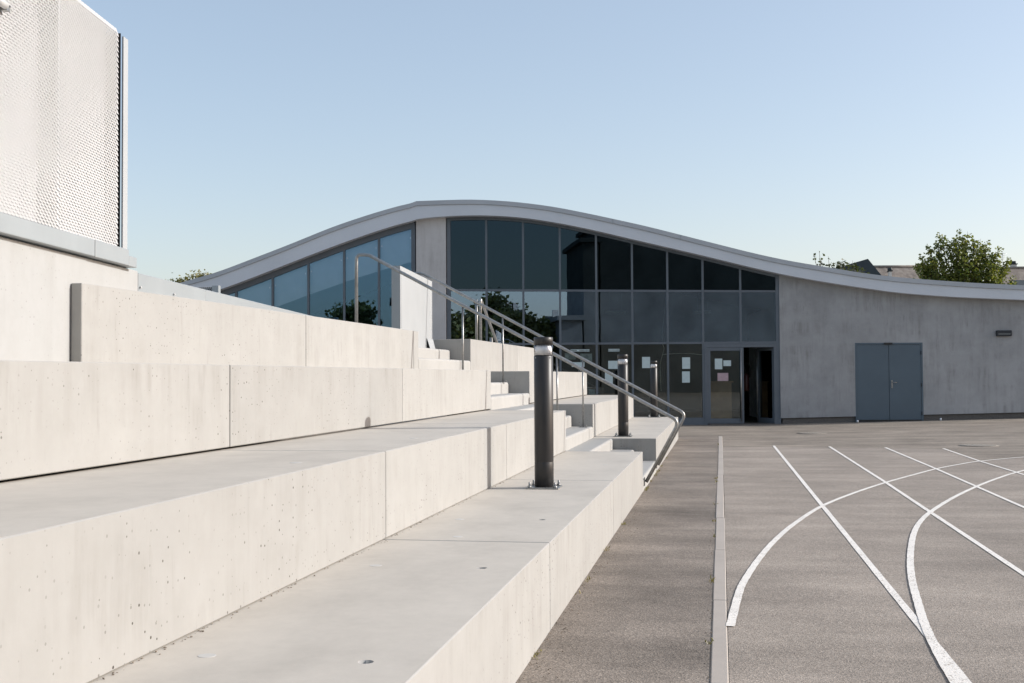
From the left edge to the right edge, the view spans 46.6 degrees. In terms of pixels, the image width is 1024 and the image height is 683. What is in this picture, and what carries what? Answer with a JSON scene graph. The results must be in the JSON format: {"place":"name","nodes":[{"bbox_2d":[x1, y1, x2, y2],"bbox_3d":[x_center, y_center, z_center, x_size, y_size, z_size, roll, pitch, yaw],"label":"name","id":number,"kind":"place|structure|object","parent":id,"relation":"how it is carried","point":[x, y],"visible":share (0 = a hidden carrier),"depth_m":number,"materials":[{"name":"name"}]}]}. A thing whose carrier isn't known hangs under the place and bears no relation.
{"place":"outdoors","nodes":[
{"label":"outdoors","id":0,"kind":"place"},
{"bbox_2d":[197,285,220,292],"bbox_3d":[-7.544,-0.494,26.937,1.932,1.514,0.120,-1,-2,10],"label":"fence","id":1,"kind":"object","parent":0,"point":[216,288],"visible":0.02,"depth_m":26.79,"materials":[{"name":"white metal"}]},
{"bbox_2d":[81,0,1023,281],"label":"sky","id":2,"kind":"structure","parent":0,"point":[853,131],"materials":[{"name":"blue"}]},
{"bbox_2d":[137,416,1023,682],"bbox_3d":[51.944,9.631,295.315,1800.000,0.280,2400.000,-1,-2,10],"label":"ground","id":3,"kind":"structure","parent":0,"point":[1006,436],"depth_m":26.38,"materials":[{"name":"grey asphalt"}]},
{"bbox_2d":[0,237,137,481],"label":"retaining wall","id":4,"kind":"structure","parent":3,"relation":"on","point":[36,282],"depth_m":6.74,"materials":[{"name":"concrete"}]},
{"bbox_2d":[0,212,136,267],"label":"zinc sill","id":5,"kind":"structure","parent":4,"relation":"on","point":[26,231],"depth_m":6.92,"materials":[{"name":"grey metal"}]},
{"bbox_2d":[0,0,127,248],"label":"perforated screen","id":6,"kind":"object","parent":5,"relation":"on","point":[60,90],"visible":0.99,"depth_m":7.11,"materials":[{"name":"white metal"}]},
{"bbox_2d":[0,0,10,11],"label":"outdoor lamp","id":7,"kind":"object","parent":6,"relation":"attached to","point":[5,6],"visible":1,"depth_m":6.21,"materials":[{"name":"white metal"}]},
{"bbox_2d":[165,269,211,282],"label":"tree","id":8,"kind":"object","parent":3,"relation":"on","point":[180,280],"visible":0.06,"depth_m":47.93,"materials":[{"name":"green plant"}]},
{"bbox_2d":[88,540,549,682],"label":"seat block","id":9,"kind":"structure","parent":3,"relation":"on","point":[405,611],"depth_m":4.59,"materials":[{"name":"concrete"}]},
{"bbox_2d":[0,450,384,682],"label":"seat block","id":10,"kind":"structure","parent":9,"relation":"on","point":[105,570],"depth_m":4.21,"materials":[{"name":"concrete"}]},
{"bbox_2d":[0,360,228,480],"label":"seat block","id":11,"kind":"structure","parent":10,"relation":"on","point":[58,416],"depth_m":5.55,"materials":[{"name":"concrete"}]},
{"bbox_2d":[383,480,612,629],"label":"seat block","id":12,"kind":"structure","parent":3,"relation":"on","point":[570,522],"depth_m":7.83,"materials":[{"name":"concrete"}]},
{"bbox_2d":[220,424,505,537],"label":"seat block","id":13,"kind":"structure","parent":12,"relation":"on","point":[431,469],"depth_m":8.02,"materials":[{"name":"concrete"}]},
{"bbox_2d":[229,365,401,446],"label":"seat block","id":14,"kind":"structure","parent":13,"relation":"on","point":[269,403],"depth_m":8.26,"materials":[{"name":"concrete"}]},
{"bbox_2d":[71,283,305,365],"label":"seat block","id":15,"kind":"structure","parent":14,"relation":"on","point":[112,324],"depth_m":8.35,"materials":[{"name":"concrete"}]},
{"bbox_2d":[395,410,565,478],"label":"seat block","id":16,"kind":"structure","parent":12,"relation":"on","point":[519,441],"depth_m":11.63,"materials":[{"name":"concrete"}]},
{"bbox_2d":[402,368,490,421],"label":"seat block","id":17,"kind":"structure","parent":16,"relation":"on","point":[428,393],"depth_m":12.31,"materials":[{"name":"concrete"}]},
{"bbox_2d":[305,315,417,368],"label":"seat block","id":18,"kind":"structure","parent":17,"relation":"on","point":[334,343],"depth_m":12.53,"materials":[{"name":"concrete"}]},
{"bbox_2d":[138,273,309,315],"bbox_3d":[-2.605,-0.261,11.732,0.266,0.237,6.849,0,-2,2],"label":"zinc coping","id":19,"kind":"object","parent":18,"relation":"on","point":[150,284],"visible":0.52,"depth_m":9.47,"materials":[{"name":"white metal"}]},
{"bbox_2d":[525,337,562,489],"bbox_3d":[0.261,0.582,9.750,0.270,1.235,0.270,-1,-2,10],"label":"bollard light","id":20,"kind":"object","parent":12,"relation":"on","point":[543,418],"visible":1,"depth_m":9.69,"materials":[{"name":"paint"}]},
{"bbox_2d":[418,347,655,490],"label":"concrete stairs","id":21,"kind":"structure","parent":3,"relation":"on","point":[577,438],"depth_m":16.47,"materials":[{"name":"grey concrete"}]},
{"bbox_2d":[391,266,434,348],"bbox_3d":[-1.348,-0.423,16.856,0.115,1.066,2.626,-1,-2,8],"label":"metal panel","id":22,"kind":"object","parent":21,"relation":"on","point":[411,305],"visible":0.82,"depth_m":16.48,"materials":[{"name":"metal"}]},
{"bbox_2d":[355,253,678,485],"bbox_3d":[0.007,0.311,14.718,4.061,2.909,0.100,-1,-2,10],"label":"handrail","id":23,"kind":"object","parent":21,"relation":"on","point":[557,356],"visible":0.81,"depth_m":14.71,"materials":[{"name":"metal"}]},
{"bbox_2d":[414,272,684,467],"bbox_3d":[0.487,0.388,17.445,4.061,2.909,0.100,-1,-2,10],"label":"handrail","id":24,"kind":"object","parent":21,"relation":"on","point":[564,349],"visible":0.7,"depth_m":17.35,"materials":[{"name":"metal"}]},
{"bbox_2d":[506,451,642,535],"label":"seat block","id":25,"kind":"structure","parent":3,"relation":"on","point":[623,471],"depth_m":11.98,"materials":[{"name":"concrete"}]},
{"bbox_2d":[181,200,1023,425],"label":"sports hall","id":26,"kind":"structure","parent":3,"relation":"on","point":[808,343],"depth_m":33.75,"materials":[{"name":"concrete"}]},
{"bbox_2d":[221,222,415,325],"bbox_3d":[-5.564,-1.318,34.090,5.619,4.290,0.120,0,-2,2],"label":"window frame","id":27,"kind":"structure","parent":26,"relation":"in","point":[411,226],"depth_m":34.05,"materials":[{"name":"grey paint"}]},
{"bbox_2d":[565,353,575,359],"bbox_3d":[1.654,0.422,33.773,0.304,0.179,0.002,0,-2,2],"label":"poster","id":28,"kind":"object","parent":26,"relation":"attached to","point":[568,356],"visible":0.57,"depth_m":33.77,"materials":[{"name":"paper"}]},
{"bbox_2d":[572,362,584,366],"bbox_3d":[1.880,0.655,33.758,0.361,0.132,0.002,0,-2,2],"label":"paper notice","id":29,"kind":"object","parent":26,"relation":"attached to","point":[579,363],"visible":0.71,"depth_m":33.76,"materials":[{"name":"white paper"}]},
{"bbox_2d":[571,349,588,351],"bbox_3d":[1.933,0.253,33.767,0.535,0.061,0.003,0,-2,2],"label":"sign strip","id":30,"kind":"object","parent":26,"relation":"attached to","point":[573,350],"visible":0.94,"depth_m":33.77,"materials":[{"name":"paper"}]},
{"bbox_2d":[580,354,591,361],"bbox_3d":[2.110,0.463,33.755,0.333,0.237,0.002,0,-2,2],"label":"poster","id":31,"kind":"object","parent":26,"relation":"attached to","point":[588,357],"visible":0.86,"depth_m":33.75,"materials":[{"name":"paper"}]},
{"bbox_2d":[589,389,594,394],"bbox_3d":[2.267,1.433,33.721,0.187,0.168,0.002,0,-2,2],"label":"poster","id":32,"kind":"object","parent":26,"relation":"attached to","point":[591,391],"visible":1,"depth_m":33.72,"materials":[{"name":"grey paper"}]},
{"bbox_2d":[605,373,612,383],"bbox_3d":[2.749,1.040,33.715,0.223,0.312,0.002,0,-2,2],"label":"paper notice","id":33,"kind":"object","parent":26,"relation":"attached to","point":[608,377],"visible":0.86,"depth_m":33.71,"materials":[{"name":"white paper"}]},
{"bbox_2d":[608,361,617,368],"bbox_3d":[2.872,0.663,33.721,0.280,0.231,0.002,0,-2,2],"label":"paper notice","id":34,"kind":"object","parent":26,"relation":"attached to","point":[612,364],"visible":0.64,"depth_m":33.72,"materials":[{"name":"white paper"}]},
{"bbox_2d":[447,217,780,424],"bbox_3d":[2.857,-0.612,33.766,9.429,6.066,0.120,0,-2,2],"label":"window frame","id":35,"kind":"structure","parent":26,"relation":"in","point":[486,254],"depth_m":33.82,"materials":[{"name":"grey paint"}]},
{"bbox_2d":[642,357,649,367],"bbox_3d":[3.803,0.596,33.690,0.226,0.317,0.002,0,-2,2],"label":"paper notice","id":36,"kind":"object","parent":26,"relation":"attached to","point":[645,362],"visible":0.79,"depth_m":33.69,"materials":[{"name":"white paper"}]},
{"bbox_2d":[660,304,701,382],"bbox_3d":[4.801,-0.081,33.706,1.217,2.966,0.020,0,-2,2],"label":"cable","id":37,"kind":"object","parent":26,"relation":"hanging from","point":[671,353],"visible":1,"depth_m":33.70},
{"bbox_2d":[682,357,689,368],"bbox_3d":[4.933,0.611,33.648,0.224,0.325,0.002,0,-2,2],"label":"paper notice","id":38,"kind":"object","parent":26,"relation":"attached to","point":[685,362],"visible":1,"depth_m":33.65,"materials":[{"name":"white paper"}]},
{"bbox_2d":[682,371,689,382],"bbox_3d":[4.926,1.006,33.637,0.218,0.316,0.002,0,-2,2],"label":"paper notice","id":39,"kind":"object","parent":26,"relation":"attached to","point":[685,376],"visible":1,"depth_m":33.64,"materials":[{"name":"white paper"}]},
{"bbox_2d":[715,359,721,368],"bbox_3d":[5.840,0.634,33.581,0.209,0.299,0.002,0,-2,2],"label":"paper notice","id":40,"kind":"object","parent":26,"relation":"attached to","point":[718,363],"visible":1,"depth_m":33.58,"materials":[{"name":"white paper"}]},
{"bbox_2d":[718,373,727,380],"bbox_3d":[5.960,1.001,33.566,0.302,0.225,0.002,0,-2,2],"label":"paper notice","id":41,"kind":"object","parent":26,"relation":"attached to","point":[722,376],"visible":1,"depth_m":33.56,"materials":[{"name":"pink paper"}]},
{"bbox_2d":[707,347,743,423],"bbox_3d":[6.035,1.241,33.529,1.019,2.143,0.120,0,-2,2],"label":"door leaf","id":42,"kind":"structure","parent":26,"relation":"in","point":[710,420],"depth_m":33.53,"materials":[{"name":"grey paint"}]},
{"bbox_2d":[723,360,730,365],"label":"paper notice","id":43,"kind":"object","parent":26,"relation":"attached to","point":[726,362],"visible":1,"depth_m":33.57,"materials":[{"name":"white paper"}]},
{"bbox_2d":[744,363,749,390],"bbox_3d":[6.853,1.040,34.714,0.158,0.816,0.178,1,-2,-39],"label":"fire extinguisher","id":44,"kind":"object","parent":26,"relation":"attached to","point":[746,381],"visible":0.87,"depth_m":34.66,"materials":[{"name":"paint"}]},
{"bbox_2d":[756,347,773,422],"bbox_3d":[7.223,1.246,33.910,0.121,2.143,0.841,0,-2,-22],"label":"door leaf","id":45,"kind":"structure","parent":26,"relation":"in","point":[764,356],"depth_m":33.97,"materials":[{"name":"grey paint"}]},
{"bbox_2d":[857,345,888,419],"bbox_3d":[10.145,1.146,33.400,0.884,2.104,0.050,0,-2,2],"label":"service door leaf","id":46,"kind":"structure","parent":26,"relation":"in","point":[872,360],"depth_m":33.37,"materials":[{"name":"paint"}]},
{"bbox_2d":[888,345,921,419],"bbox_3d":[11.048,1.139,33.331,0.902,2.104,0.124,0,-2,2],"label":"service door leaf","id":47,"kind":"structure","parent":26,"relation":"in","point":[905,402],"depth_m":33.34,"materials":[{"name":"paint"}]},
{"bbox_2d":[996,330,1011,335],"bbox_3d":[13.762,-0.231,33.233,0.421,0.158,0.084,0,-2,2],"label":"wall lamp","id":48,"kind":"object","parent":26,"relation":"attached to","point":[1003,332],"visible":1,"depth_m":33.20,"materials":[{"name":"grey metal"}]},
{"bbox_2d":[516,437,718,682],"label":"walkway","id":49,"kind":"structure","parent":3,"relation":"on","point":[625,627],"depth_m":7.47,"materials":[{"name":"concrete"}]},
{"bbox_2d":[102,442,717,682],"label":"loose grit","id":50,"kind":"object","parent":49,"relation":"on","point":[551,629],"visible":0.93,"depth_m":6.70,"materials":[{"name":"grey gravel"}]},
{"bbox_2d":[532,444,718,658],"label":"weeds","id":51,"kind":"object","parent":49,"relation":"on","point":[646,489],"visible":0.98,"depth_m":9.47,"materials":[{"name":"green plant"}]},
{"bbox_2d":[593,425,669,470],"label":"seat block","id":52,"kind":"structure","parent":3,"relation":"on","point":[649,441],"depth_m":17.61,"materials":[{"name":"concrete"}]},
{"bbox_2d":[530,398,617,436],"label":"seat block","id":53,"kind":"structure","parent":52,"relation":"on","point":[600,415],"depth_m":18.41,"materials":[{"name":"concrete"}]},
{"bbox_2d":[491,371,565,402],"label":"seat block","id":54,"kind":"structure","parent":53,"relation":"on","point":[520,381],"depth_m":17.97,"materials":[{"name":"concrete"}]},
{"bbox_2d":[433,339,516,370],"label":"seat block","id":55,"kind":"structure","parent":54,"relation":"on","point":[482,355],"depth_m":19.08,"materials":[{"name":"concrete"}]},
{"bbox_2d":[475,298,497,342],"bbox_3d":[-0.403,0.006,21.388,0.138,1.442,2.110,-1,-2,10],"label":"handrail","id":56,"kind":"object","parent":55,"relation":"on","point":[480,324],"visible":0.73,"depth_m":20.47,"materials":[{"name":"metal"}]},
{"bbox_2d":[614,354,632,436],"bbox_3d":[1.673,0.813,17.895,0.270,1.235,0.270,-1,-2,10],"label":"bollard light","id":57,"kind":"object","parent":52,"relation":"on","point":[623,428],"visible":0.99,"depth_m":17.83,"materials":[{"name":"metal"}]},
{"bbox_2d":[628,417,677,449],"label":"seat block","id":58,"kind":"structure","parent":3,"relation":"on","point":[652,421],"depth_m":23.64,"materials":[{"name":"concrete"}]},
{"bbox_2d":[563,395,633,419],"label":"seat block","id":59,"kind":"structure","parent":58,"relation":"on","point":[630,408],"depth_m":24.41,"materials":[{"name":"concrete"}]},
{"bbox_2d":[566,372,586,397],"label":"seat block","id":60,"kind":"structure","parent":59,"relation":"on","point":[573,384],"depth_m":23.53,"materials":[{"name":"concrete"}]},
{"bbox_2d":[517,346,534,370],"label":"seat block","id":61,"kind":"structure","parent":60,"relation":"on","point":[525,358],"depth_m":23.29,"materials":[{"name":"concrete"}]},
{"bbox_2d":[648,361,659,417],"bbox_3d":[3.109,1.043,26.036,0.270,1.235,0.270,-1,-2,10],"label":"bollard light","id":62,"kind":"object","parent":58,"relation":"on","point":[653,384],"visible":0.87,"depth_m":25.97,"materials":[{"name":"metal"}]},
{"bbox_2d":[710,436,728,682],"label":"kerb","id":63,"kind":"structure","parent":3,"relation":"on","point":[719,673],"depth_m":7.46,"materials":[{"name":"concrete"}]},
{"bbox_2d":[799,432,825,433],"bbox_3d":[7.071,2.152,27.939,0.720,0.012,0.720,-1,-2,10],"label":"manhole cover","id":64,"kind":"object","parent":3,"relation":"on","point":[812,433],"visible":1,"depth_m":27.77,"materials":[{"name":"metal"}]},
{"bbox_2d":[813,251,869,273],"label":"young tree","id":65,"kind":"object","parent":3,"relation":"on","point":[840,265],"visible":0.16,"depth_m":49.97,"materials":[{"name":"green plant"}]},
{"bbox_2d":[841,259,880,274],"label":"gabled house","id":66,"kind":"structure","parent":3,"relation":"on","point":[866,265],"depth_m":61.88,"materials":[{"name":"stone"}]},
{"bbox_2d":[723,447,1023,682],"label":"court","id":67,"kind":"object","parent":3,"relation":"on","point":[819,603],"visible":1,"depth_m":8.63,"materials":[{"name":"asphalt"}]},
{"bbox_2d":[726,446,1023,682],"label":"painted lines","id":68,"kind":"object","parent":67,"relation":"on","point":[953,671],"visible":1,"depth_m":8.70,"materials":[{"name":"paint"}]},
{"bbox_2d":[912,229,1018,284],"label":"bushy tree","id":69,"kind":"object","parent":3,"relation":"on","point":[964,267],"visible":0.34,"depth_m":51.89,"materials":[{"name":"green plant"}]},
{"bbox_2d":[959,444,998,446],"bbox_3d":[8.796,1.954,22.376,0.720,0.012,0.720,-1,-2,10],"label":"manhole cover","id":70,"kind":"object","parent":3,"relation":"on","point":[981,445],"visible":1,"depth_m":22.25,"materials":[{"name":"metal"}]},
{"bbox_2d":[1012,280,1023,284],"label":"lean to roof","id":71,"kind":"object","parent":3,"relation":"on","point":[1020,282],"visible":0.1,"depth_m":65.72,"materials":[{"name":"stone"}]},
{"bbox_2d":[711,381,732,417],"bbox_3d":[6.128,1.767,35.131,0.746,1.194,0.690,0,-2,2],"label":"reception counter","id":72,"kind":"object","parent":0,"point":[721,399],"visible":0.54,"depth_m":34.83,"materials":[{"name":"brown wood"}]},
{"bbox_2d":[873,265,920,278],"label":"tiled house","id":73,"kind":"structure","parent":0,"point":[904,271],"depth_m":74.64,"materials":[{"name":"ceramic"}]},
{"bbox_2d":[996,261,1023,283],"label":"tiled house","id":74,"kind":"structure","parent":0,"point":[1017,271],"depth_m":79.63,"materials":[{"name":"ceramic"}]}
]}

